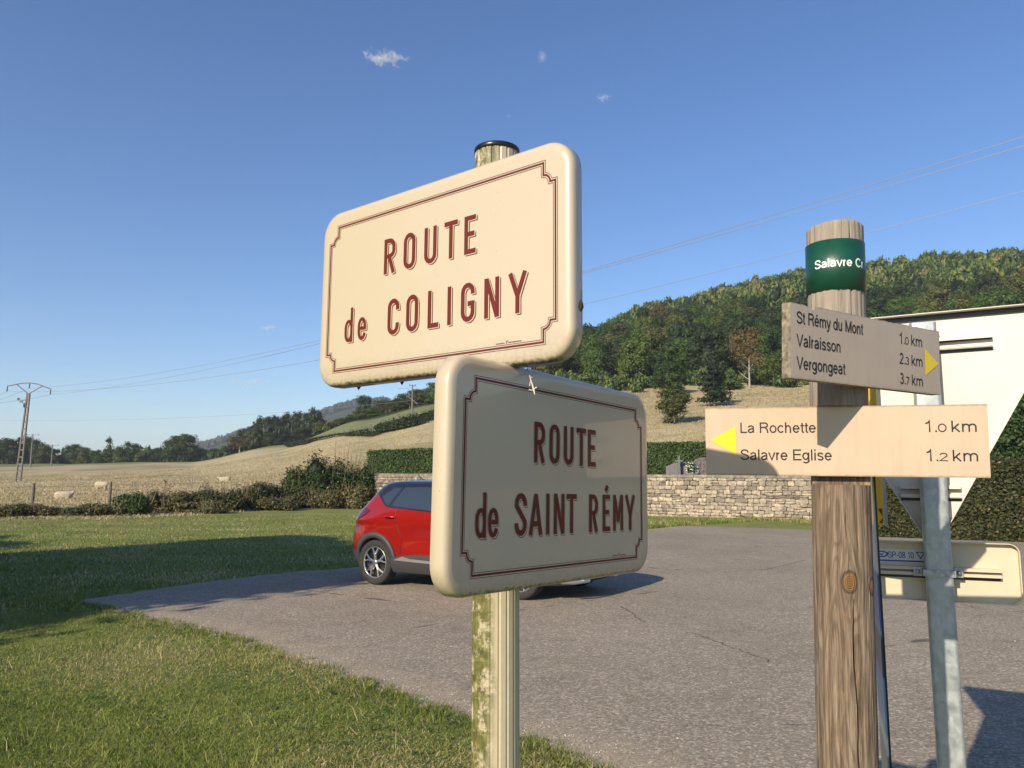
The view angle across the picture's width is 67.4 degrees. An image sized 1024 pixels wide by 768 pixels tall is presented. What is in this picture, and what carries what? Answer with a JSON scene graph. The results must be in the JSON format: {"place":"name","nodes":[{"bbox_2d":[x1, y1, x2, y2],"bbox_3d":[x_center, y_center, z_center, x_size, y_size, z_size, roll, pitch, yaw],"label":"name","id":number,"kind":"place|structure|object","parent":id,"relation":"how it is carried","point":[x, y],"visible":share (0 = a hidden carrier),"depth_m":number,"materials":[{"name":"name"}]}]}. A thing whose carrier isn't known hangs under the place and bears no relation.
{"place":"outdoors","nodes":[
{"label":"outdoors","id":0,"kind":"place"},
{"bbox_2d":[0,598,620,767],"bbox_3d":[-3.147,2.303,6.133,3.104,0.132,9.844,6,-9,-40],"label":"grass","id":1,"kind":"structure","parent":0,"point":[129,760],"depth_m":5.24,"materials":[{"name":"plant"}]},
{"bbox_2d":[0,355,811,767],"bbox_3d":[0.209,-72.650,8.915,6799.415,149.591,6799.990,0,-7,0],"label":"ground","id":2,"kind":"structure","parent":0,"point":[84,471],"depth_m":16.04,"materials":[{"name":"plant"}]},
{"bbox_2d":[0,437,21,463],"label":"broadleaf tree","id":3,"kind":"object","parent":2,"relation":"on","point":[6,451],"visible":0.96,"depth_m":233.28,"materials":[{"name":"green plant"}]},
{"bbox_2d":[0,501,32,517],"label":"bramble","id":4,"kind":"object","parent":2,"relation":"on","point":[12,510],"visible":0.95,"depth_m":29.84,"materials":[{"name":"green plant"}]},
{"bbox_2d":[6,382,50,481],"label":"power pole","id":5,"kind":"object","parent":2,"relation":"on","point":[25,404],"visible":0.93,"depth_m":86.76,"materials":[{"name":"concrete"}]},
{"bbox_2d":[29,145,1023,388],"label":"power line","id":6,"kind":"object","parent":5,"relation":"attached to","point":[661,251],"visible":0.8,"depth_m":33.85,"materials":[{"name":"grey"}]},
{"bbox_2d":[44,191,1022,391],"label":"power line","id":7,"kind":"object","parent":5,"relation":"attached to","point":[628,293],"visible":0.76,"depth_m":38.59,"materials":[{"name":"grey"}]},
{"bbox_2d":[52,136,1023,394],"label":"power line","id":8,"kind":"object","parent":5,"relation":"attached to","point":[694,238],"visible":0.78,"depth_m":32.71,"materials":[{"name":"grey"}]},
{"bbox_2d":[22,436,41,463],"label":"broadleaf tree","id":9,"kind":"object","parent":2,"relation":"on","point":[29,443],"visible":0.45,"depth_m":242.63,"materials":[{"name":"green plant"}]},
{"bbox_2d":[14,501,56,516],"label":"bramble","id":10,"kind":"object","parent":2,"relation":"on","point":[40,509],"visible":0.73,"depth_m":30.40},
{"bbox_2d":[28,442,53,463],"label":"broadleaf tree","id":11,"kind":"object","parent":2,"relation":"on","point":[39,455],"visible":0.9,"depth_m":235.97,"materials":[{"name":"green plant"}]},
{"bbox_2d":[47,505,84,516],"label":"bramble","id":12,"kind":"object","parent":2,"relation":"on","point":[67,511],"visible":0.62,"depth_m":30.83,"materials":[{"name":"green plant"}]},
{"bbox_2d":[61,443,81,463],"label":"broadleaf tree","id":13,"kind":"object","parent":2,"relation":"on","point":[70,452],"visible":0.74,"depth_m":233.78,"materials":[{"name":"green plant"}]},
{"bbox_2d":[74,447,96,463],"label":"broadleaf tree","id":14,"kind":"object","parent":2,"relation":"on","point":[83,456],"visible":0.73,"depth_m":231.62,"materials":[{"name":"green plant"}]},
{"bbox_2d":[69,501,121,515],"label":"bramble","id":15,"kind":"object","parent":2,"relation":"on","point":[95,509],"visible":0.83,"depth_m":31.18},
{"bbox_2d":[88,449,107,462],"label":"broadleaf tree","id":16,"kind":"object","parent":2,"relation":"on","point":[98,457],"visible":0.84,"depth_m":230.29,"materials":[{"name":"green plant"}]},
{"bbox_2d":[102,436,117,462],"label":"poplar tree","id":17,"kind":"object","parent":2,"relation":"on","point":[109,451],"visible":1,"depth_m":228.85,"materials":[{"name":"green plant"}]},
{"bbox_2d":[0,445,227,463],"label":"treeline","id":18,"kind":"object","parent":2,"relation":"on","point":[208,455],"visible":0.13,"depth_m":244.46,"materials":[{"name":"green plant"}]},
{"bbox_2d":[113,441,140,462],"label":"broadleaf tree","id":19,"kind":"object","parent":2,"relation":"on","point":[126,453],"visible":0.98,"depth_m":229.58,"materials":[{"name":"green plant"}]},
{"bbox_2d":[108,486,157,515],"bbox_3d":[-16.066,5.068,32.600,2.076,1.493,1.229,0,-7,0],"label":"bush","id":20,"kind":"object","parent":2,"relation":"on","point":[138,504],"visible":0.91,"depth_m":32.40,"materials":[{"name":"green plant"}]},
{"bbox_2d":[145,448,162,461],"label":"broadleaf tree","id":21,"kind":"object","parent":2,"relation":"on","point":[152,454],"visible":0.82,"depth_m":233.93,"materials":[{"name":"green plant"}]},
{"bbox_2d":[145,487,192,512],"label":"bramble","id":22,"kind":"object","parent":2,"relation":"on","point":[164,503],"visible":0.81,"depth_m":34.28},
{"bbox_2d":[162,433,198,461],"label":"broadleaf tree","id":23,"kind":"object","parent":2,"relation":"on","point":[181,448],"visible":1,"depth_m":220.10,"materials":[{"name":"green plant"}]},
{"bbox_2d":[184,488,219,504],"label":"bramble","id":24,"kind":"object","parent":2,"relation":"on","point":[200,497],"visible":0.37,"depth_m":35.45,"materials":[{"name":"green plant"}]},
{"bbox_2d":[173,499,240,513],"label":"bramble","id":25,"kind":"object","parent":2,"relation":"on","point":[212,506],"visible":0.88,"depth_m":34.27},
{"bbox_2d":[0,421,433,519],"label":"dry grass","id":26,"kind":"structure","parent":2,"relation":"on","point":[84,517],"depth_m":70.42,"materials":[{"name":"plant"}]},
{"bbox_2d":[195,480,247,510],"bbox_3d":[-13.826,5.410,36.524,2.494,1.674,1.441,0,-7,0],"label":"bramble","id":27,"kind":"object","parent":2,"relation":"on","point":[231,498],"visible":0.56,"depth_m":36.31,"materials":[{"name":"green plant"}]},
{"bbox_2d":[225,435,253,451],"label":"broadleaf tree","id":28,"kind":"object","parent":2,"relation":"on","point":[235,440],"visible":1,"depth_m":203.89,"materials":[{"name":"brown plant"}]},
{"bbox_2d":[220,475,276,509],"bbox_3d":[-13.214,5.474,38.144,2.797,1.907,1.712,0,-7,0],"label":"bramble","id":29,"kind":"object","parent":2,"relation":"on","point":[259,488],"visible":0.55,"depth_m":37.87,"materials":[{"name":"green plant"}]},
{"bbox_2d":[260,431,279,445],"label":"broadleaf tree","id":30,"kind":"object","parent":2,"relation":"on","point":[269,437],"visible":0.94,"depth_m":198.94,"materials":[{"name":"green plant"}]},
{"bbox_2d":[244,494,302,510],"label":"bramble","id":31,"kind":"object","parent":2,"relation":"on","point":[272,502],"visible":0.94,"depth_m":37.59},
{"bbox_2d":[225,412,326,455],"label":"pine wood","id":32,"kind":"object","parent":2,"relation":"on","point":[302,421],"visible":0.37,"depth_m":210.67,"materials":[{"name":"green plant"}]},
{"bbox_2d":[249,480,304,507],"bbox_3d":[-12.162,5.734,39.640,2.930,1.681,1.594,0,-7,0],"label":"bramble","id":33,"kind":"object","parent":2,"relation":"on","point":[283,491],"visible":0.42,"depth_m":39.34,"materials":[{"name":"green plant"}]},
{"bbox_2d":[187,395,389,448],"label":"woodland","id":34,"kind":"object","parent":2,"relation":"on","point":[221,440],"visible":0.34,"depth_m":1252.43,"materials":[{"name":"green plant"}]},
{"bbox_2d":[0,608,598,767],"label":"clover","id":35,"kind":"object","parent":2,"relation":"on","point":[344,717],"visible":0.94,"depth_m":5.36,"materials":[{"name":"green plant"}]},
{"bbox_2d":[290,426,312,439],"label":"broadleaf tree","id":36,"kind":"object","parent":2,"relation":"on","point":[304,431],"visible":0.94,"depth_m":191.03,"materials":[{"name":"green plant"}]},
{"bbox_2d":[279,458,327,506],"bbox_3d":[-11.141,5.441,41.174,2.924,3.024,1.713,0,-7,0],"label":"bush","id":37,"kind":"object","parent":2,"relation":"on","point":[289,478],"visible":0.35,"depth_m":40.92,"materials":[{"name":"green plant"}]},
{"bbox_2d":[293,485,345,508],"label":"bramble","id":38,"kind":"object","parent":2,"relation":"on","point":[323,498],"visible":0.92,"depth_m":39.80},
{"bbox_2d":[284,426,382,446],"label":"hedgerow","id":39,"kind":"object","parent":2,"relation":"on","point":[312,439],"visible":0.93,"depth_m":126.34,"materials":[{"name":"green plant"}]},
{"bbox_2d":[296,441,375,506],"bbox_3d":[-9.642,5.029,41.596,4.483,4.042,2.399,0,-7,0],"label":"bush","id":40,"kind":"object","parent":2,"relation":"on","point":[319,478],"visible":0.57,"depth_m":41.12,"materials":[{"name":"green plant"}]},
{"bbox_2d":[327,480,373,508],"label":"bramble","id":41,"kind":"object","parent":2,"relation":"on","point":[355,498],"visible":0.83,"depth_m":40.13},
{"bbox_2d":[347,454,377,500],"bbox_3d":[-8.516,5.402,42.135,2.838,3.143,1.699,0,-7,0],"label":"bush","id":42,"kind":"object","parent":2,"relation":"on","point":[366,470],"visible":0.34,"depth_m":41.75,"materials":[{"name":"green plant"}]},
{"bbox_2d":[356,394,372,410],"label":"broadleaf tree","id":43,"kind":"object","parent":2,"relation":"on","point":[364,400],"visible":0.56,"depth_m":205.39,"materials":[{"name":"green plant"}]},
{"bbox_2d":[312,392,430,435],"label":"woodland","id":44,"kind":"object","parent":2,"relation":"on","point":[325,427],"visible":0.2,"depth_m":185.58,"materials":[{"name":"green plant"}]},
{"bbox_2d":[0,513,789,611],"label":"grass","id":45,"kind":"structure","parent":2,"relation":"on","point":[18,605],"depth_m":15.67,"materials":[{"name":"plant"}]},
{"bbox_2d":[373,411,429,432],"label":"hedgerow","id":46,"kind":"object","parent":2,"relation":"on","point":[410,420],"visible":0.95,"depth_m":107.18,"materials":[{"name":"green plant"}]},
{"bbox_2d":[410,392,431,405],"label":"broadleaf tree","id":47,"kind":"object","parent":2,"relation":"on","point":[421,396],"visible":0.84,"depth_m":169.66,"materials":[{"name":"green plant"}]},
{"bbox_2d":[320,140,647,767],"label":"street signpost","id":48,"kind":"object","parent":2,"relation":"on","point":[464,288],"visible":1,"depth_m":1.20,"materials":[{"name":"metal"}]},
{"bbox_2d":[366,441,705,474],"bbox_3d":[3.504,4.749,41.281,28.919,3.337,2.201,-4,-8,32],"label":"hedge","id":49,"kind":"object","parent":2,"relation":"on","point":[661,456],"visible":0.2,"depth_m":45.89,"materials":[{"name":"green plant"}]},
{"bbox_2d":[528,364,561,374],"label":"broadleaf tree","id":50,"kind":"object","parent":2,"relation":"on","point":[548,369],"visible":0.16,"depth_m":136.67,"materials":[{"name":"green plant"}]},
{"bbox_2d":[71,526,1023,767],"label":"parking lot","id":51,"kind":"structure","parent":2,"relation":"on","point":[741,729],"depth_m":7.34,"materials":[{"name":"asphalt"}]},
{"bbox_2d":[353,474,617,599],"bbox_3d":[-0.462,2.195,11.645,4.147,1.672,2.111,-5,-8,33],"label":"parked car","id":52,"kind":"object","parent":51,"relation":"on","point":[391,533],"visible":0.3,"depth_m":11.47,"materials":[{"name":"red"}]},
{"bbox_2d":[82,560,1015,767],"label":"grit","id":53,"kind":"object","parent":51,"relation":"on","point":[436,681],"visible":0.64,"depth_m":5.99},
{"bbox_2d":[554,354,578,373],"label":"broadleaf tree","id":54,"kind":"object","parent":2,"relation":"on","point":[566,366],"visible":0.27,"depth_m":142.99,"materials":[{"name":"green plant"}]},
{"bbox_2d":[569,327,594,373],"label":"broadleaf tree","id":55,"kind":"object","parent":2,"relation":"on","point":[584,336],"visible":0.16,"depth_m":160.45,"materials":[{"name":"green plant"}]},
{"bbox_2d":[369,473,811,519],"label":"stone wall","id":56,"kind":"structure","parent":2,"relation":"on","point":[753,496],"depth_m":30.26,"materials":[{"name":"stone"}]},
{"bbox_2d":[577,338,607,371],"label":"broadleaf tree","id":57,"kind":"object","parent":2,"relation":"on","point":[580,362],"visible":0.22,"depth_m":143.98,"materials":[{"name":"green plant"}]},
{"bbox_2d":[581,333,611,374],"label":"broadleaf tree","id":58,"kind":"object","parent":2,"relation":"on","point":[596,359],"visible":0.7,"depth_m":134.08,"materials":[{"name":"green plant"}]},
{"bbox_2d":[596,337,622,375],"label":"broadleaf tree","id":59,"kind":"object","parent":2,"relation":"on","point":[612,344],"visible":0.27,"depth_m":145.73,"materials":[{"name":"green plant"}]},
{"bbox_2d":[615,336,652,375],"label":"broadleaf tree","id":60,"kind":"object","parent":2,"relation":"on","point":[636,350],"visible":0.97,"depth_m":130.04,"materials":[{"name":"green plant"}]},
{"bbox_2d":[619,326,651,376],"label":"broadleaf tree","id":61,"kind":"object","parent":2,"relation":"on","point":[636,332],"visible":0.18,"depth_m":139.96,"materials":[{"name":"green plant"}]},
{"bbox_2d":[633,314,655,327],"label":"broadleaf tree","id":62,"kind":"object","parent":2,"relation":"on","point":[643,320],"visible":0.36,"depth_m":177.82,"materials":[{"name":"green plant"}]},
{"bbox_2d":[640,323,662,355],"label":"broadleaf tree","id":63,"kind":"object","parent":2,"relation":"on","point":[654,334],"visible":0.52,"depth_m":152.89,"materials":[{"name":"green plant"}]},
{"bbox_2d":[648,342,682,376],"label":"broadleaf tree","id":64,"kind":"object","parent":2,"relation":"on","point":[668,350],"visible":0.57,"depth_m":136.34,"materials":[{"name":"green plant"}]},
{"bbox_2d":[648,360,686,390],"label":"broadleaf tree","id":65,"kind":"object","parent":2,"relation":"on","point":[666,376],"visible":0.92,"depth_m":115.38,"materials":[{"name":"green plant"}]},
{"bbox_2d":[660,312,686,340],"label":"broadleaf tree","id":66,"kind":"object","parent":2,"relation":"on","point":[672,317],"visible":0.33,"depth_m":181.66,"materials":[{"name":"green plant"}]},
{"bbox_2d":[655,386,693,423],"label":"broadleaf tree","id":67,"kind":"object","parent":2,"relation":"on","point":[677,400],"visible":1,"depth_m":74.63,"materials":[{"name":"green plant"}]},
{"bbox_2d":[666,462,686,474],"bbox_3d":[7.774,4.753,36.175,1.078,2.127,1.600,-2,-7,14],"label":"gravestone","id":68,"kind":"object","parent":2,"relation":"on","point":[671,469],"visible":0.29,"depth_m":35.72,"materials":[{"name":"grey stone"}]},
{"bbox_2d":[665,318,695,357],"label":"broadleaf tree","id":69,"kind":"object","parent":2,"relation":"on","point":[677,330],"visible":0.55,"depth_m":154.50,"materials":[{"name":"green plant"}]},
{"bbox_2d":[555,366,808,392],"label":"scrub","id":70,"kind":"object","parent":2,"relation":"on","point":[637,382],"visible":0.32,"depth_m":127.00,"materials":[{"name":"green plant"}]},
{"bbox_2d":[671,336,701,369],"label":"broadleaf tree","id":71,"kind":"object","parent":2,"relation":"on","point":[680,343],"visible":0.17,"depth_m":151.54,"materials":[{"name":"green plant"}]},
{"bbox_2d":[694,457,705,474],"bbox_3d":[8.824,4.580,35.692,0.765,2.311,1.600,-2,-7,14],"label":"gravestone","id":72,"kind":"object","parent":2,"relation":"on","point":[700,463],"visible":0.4,"depth_m":35.13,"materials":[{"name":"stone"}]},
{"bbox_2d":[683,324,729,376],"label":"broadleaf tree","id":73,"kind":"object","parent":2,"relation":"on","point":[709,339],"visible":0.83,"depth_m":134.51,"materials":[{"name":"green plant"}]},
{"bbox_2d":[694,349,735,406],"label":"conifer tree","id":74,"kind":"object","parent":2,"relation":"on","point":[711,384],"visible":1,"depth_m":87.76,"materials":[{"name":"green plant"}]},
{"bbox_2d":[712,305,728,325],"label":"broadleaf tree","id":75,"kind":"object","parent":2,"relation":"on","point":[721,312],"visible":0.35,"depth_m":187.50,"materials":[{"name":"green plant"}]},
{"bbox_2d":[634,382,809,441],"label":"dry grass","id":76,"kind":"structure","parent":2,"relation":"on","point":[748,393],"depth_m":90.61,"materials":[{"name":"plant"}]},
{"bbox_2d":[648,516,811,528],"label":"grass","id":77,"kind":"structure","parent":2,"relation":"on","point":[696,522],"depth_m":27.39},
{"bbox_2d":[724,298,745,318],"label":"broadleaf tree","id":78,"kind":"object","parent":2,"relation":"on","point":[732,306],"visible":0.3,"depth_m":194.52,"materials":[{"name":"green plant"}]},
{"bbox_2d":[724,312,755,338],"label":"broadleaf tree","id":79,"kind":"object","parent":2,"relation":"on","point":[734,322],"visible":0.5,"depth_m":161.47,"materials":[{"name":"green plant"}]},
{"bbox_2d":[728,339,753,374],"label":"broadleaf tree","id":80,"kind":"object","parent":2,"relation":"on","point":[740,368],"visible":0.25,"depth_m":139.07,"materials":[{"name":"green plant"}]},
{"bbox_2d":[725,325,766,387],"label":"broadleaf tree","id":81,"kind":"object","parent":2,"relation":"on","point":[748,352],"visible":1,"depth_m":119.56,"materials":[{"name":"brown plant"}]},
{"bbox_2d":[738,306,771,319],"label":"broadleaf tree","id":82,"kind":"object","parent":2,"relation":"on","point":[749,311],"visible":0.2,"depth_m":182.62,"materials":[{"name":"green plant"}]},
{"bbox_2d":[742,331,772,373],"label":"broadleaf tree","id":83,"kind":"object","parent":2,"relation":"on","point":[763,349],"visible":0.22,"depth_m":137.34,"materials":[{"name":"green plant"}]},
{"bbox_2d":[746,294,768,312],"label":"broadleaf tree","id":84,"kind":"object","parent":2,"relation":"on","point":[760,303],"visible":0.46,"depth_m":200.20,"materials":[{"name":"green plant"}]},
{"bbox_2d":[737,326,777,355],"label":"broadleaf tree","id":85,"kind":"object","parent":2,"relation":"on","point":[770,338],"visible":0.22,"depth_m":148.04,"materials":[{"name":"green plant"}]},
{"bbox_2d":[756,353,781,383],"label":"broadleaf tree","id":86,"kind":"object","parent":2,"relation":"on","point":[773,366],"visible":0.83,"depth_m":117.93,"materials":[{"name":"green plant"}]},
{"bbox_2d":[598,246,1023,326],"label":"woodland","id":87,"kind":"object","parent":2,"relation":"on","point":[782,288],"visible":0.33,"depth_m":242.85,"materials":[{"name":"green plant"}]},
{"bbox_2d":[705,218,990,767],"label":"footpath signpost","id":88,"kind":"object","parent":2,"relation":"on","point":[841,442],"visible":1,"depth_m":1.74,"materials":[{"name":"brown wood"}]},
{"bbox_2d":[868,388,887,524],"bbox_3d":[1.095,0.883,2.351,0.147,2.021,0.142,-5,-8,34],"label":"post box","id":89,"kind":"object","parent":2,"relation":"on","point":[874,396],"visible":0.14,"depth_m":2.35,"materials":[{"name":"yellow paint"}]},
{"bbox_2d":[866,300,892,317],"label":"broadleaf tree","id":90,"kind":"object","parent":2,"relation":"on","point":[880,305],"visible":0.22,"depth_m":175.83,"materials":[{"name":"green plant"}]},
{"bbox_2d":[866,286,894,306],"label":"broadleaf tree","id":91,"kind":"object","parent":2,"relation":"on","point":[872,292],"visible":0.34,"depth_m":189.20,"materials":[{"name":"green plant"}]},
{"bbox_2d":[892,279,908,305],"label":"broadleaf tree","id":92,"kind":"object","parent":2,"relation":"on","point":[899,288],"visible":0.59,"depth_m":194.08,"materials":[{"name":"green plant"}]},
{"bbox_2d":[901,285,920,304],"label":"broadleaf tree","id":93,"kind":"object","parent":2,"relation":"on","point":[912,290],"visible":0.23,"depth_m":190.88,"materials":[{"name":"green plant"}]},
{"bbox_2d":[914,286,951,309],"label":"broadleaf tree","id":94,"kind":"object","parent":2,"relation":"on","point":[938,295],"visible":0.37,"depth_m":177.38,"materials":[{"name":"green plant"}]},
{"bbox_2d":[920,276,950,301],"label":"broadleaf tree","id":95,"kind":"object","parent":2,"relation":"on","point":[935,282],"visible":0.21,"depth_m":194.34,"materials":[{"name":"green plant"}]},
{"bbox_2d":[871,304,1023,767],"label":"traffic signpost","id":96,"kind":"object","parent":2,"relation":"on","point":[981,353],"visible":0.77,"depth_m":2.54,"materials":[{"name":"metal"}]},
{"bbox_2d":[878,455,1023,541],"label":"hedge","id":97,"kind":"object","parent":2,"relation":"on","point":[991,508],"visible":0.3,"depth_m":19.82,"materials":[{"name":"green plant"}]},
{"bbox_2d":[949,288,972,301],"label":"broadleaf tree","id":98,"kind":"object","parent":2,"relation":"on","point":[962,294],"visible":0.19,"depth_m":162.45,"materials":[{"name":"green plant"}]},
{"bbox_2d":[972,270,1000,296],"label":"broadleaf tree","id":99,"kind":"object","parent":2,"relation":"on","point":[988,278],"visible":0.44,"depth_m":175.05,"materials":[{"name":"green plant"}]},
{"bbox_2d":[975,287,1013,306],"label":"broadleaf tree","id":100,"kind":"object","parent":2,"relation":"on","point":[985,299],"visible":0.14,"depth_m":144.27,"materials":[{"name":"green plant"}]},
{"bbox_2d":[979,281,1020,294],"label":"broadleaf tree","id":101,"kind":"object","parent":2,"relation":"on","point":[988,288],"visible":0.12,"depth_m":160.78,"materials":[{"name":"green plant"}]},
{"bbox_2d":[987,288,1022,306],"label":"broadleaf tree","id":102,"kind":"object","parent":2,"relation":"on","point":[1009,297],"visible":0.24,"depth_m":136.33,"materials":[{"name":"green plant"}]},
{"bbox_2d":[990,394,1023,460],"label":"hedge","id":103,"kind":"object","parent":2,"relation":"on","point":[1009,443],"visible":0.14,"depth_m":29.16,"materials":[{"name":"green plant"}]},
{"bbox_2d":[999,272,1023,290],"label":"broadleaf tree","id":104,"kind":"object","parent":2,"relation":"on","point":[1013,279],"visible":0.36,"depth_m":172.75,"materials":[{"name":"green plant"}]},
{"bbox_2d":[0,0,1023,452],"label":"sky","id":105,"kind":"structure","parent":0,"point":[174,174],"materials":[{"name":"blue"}]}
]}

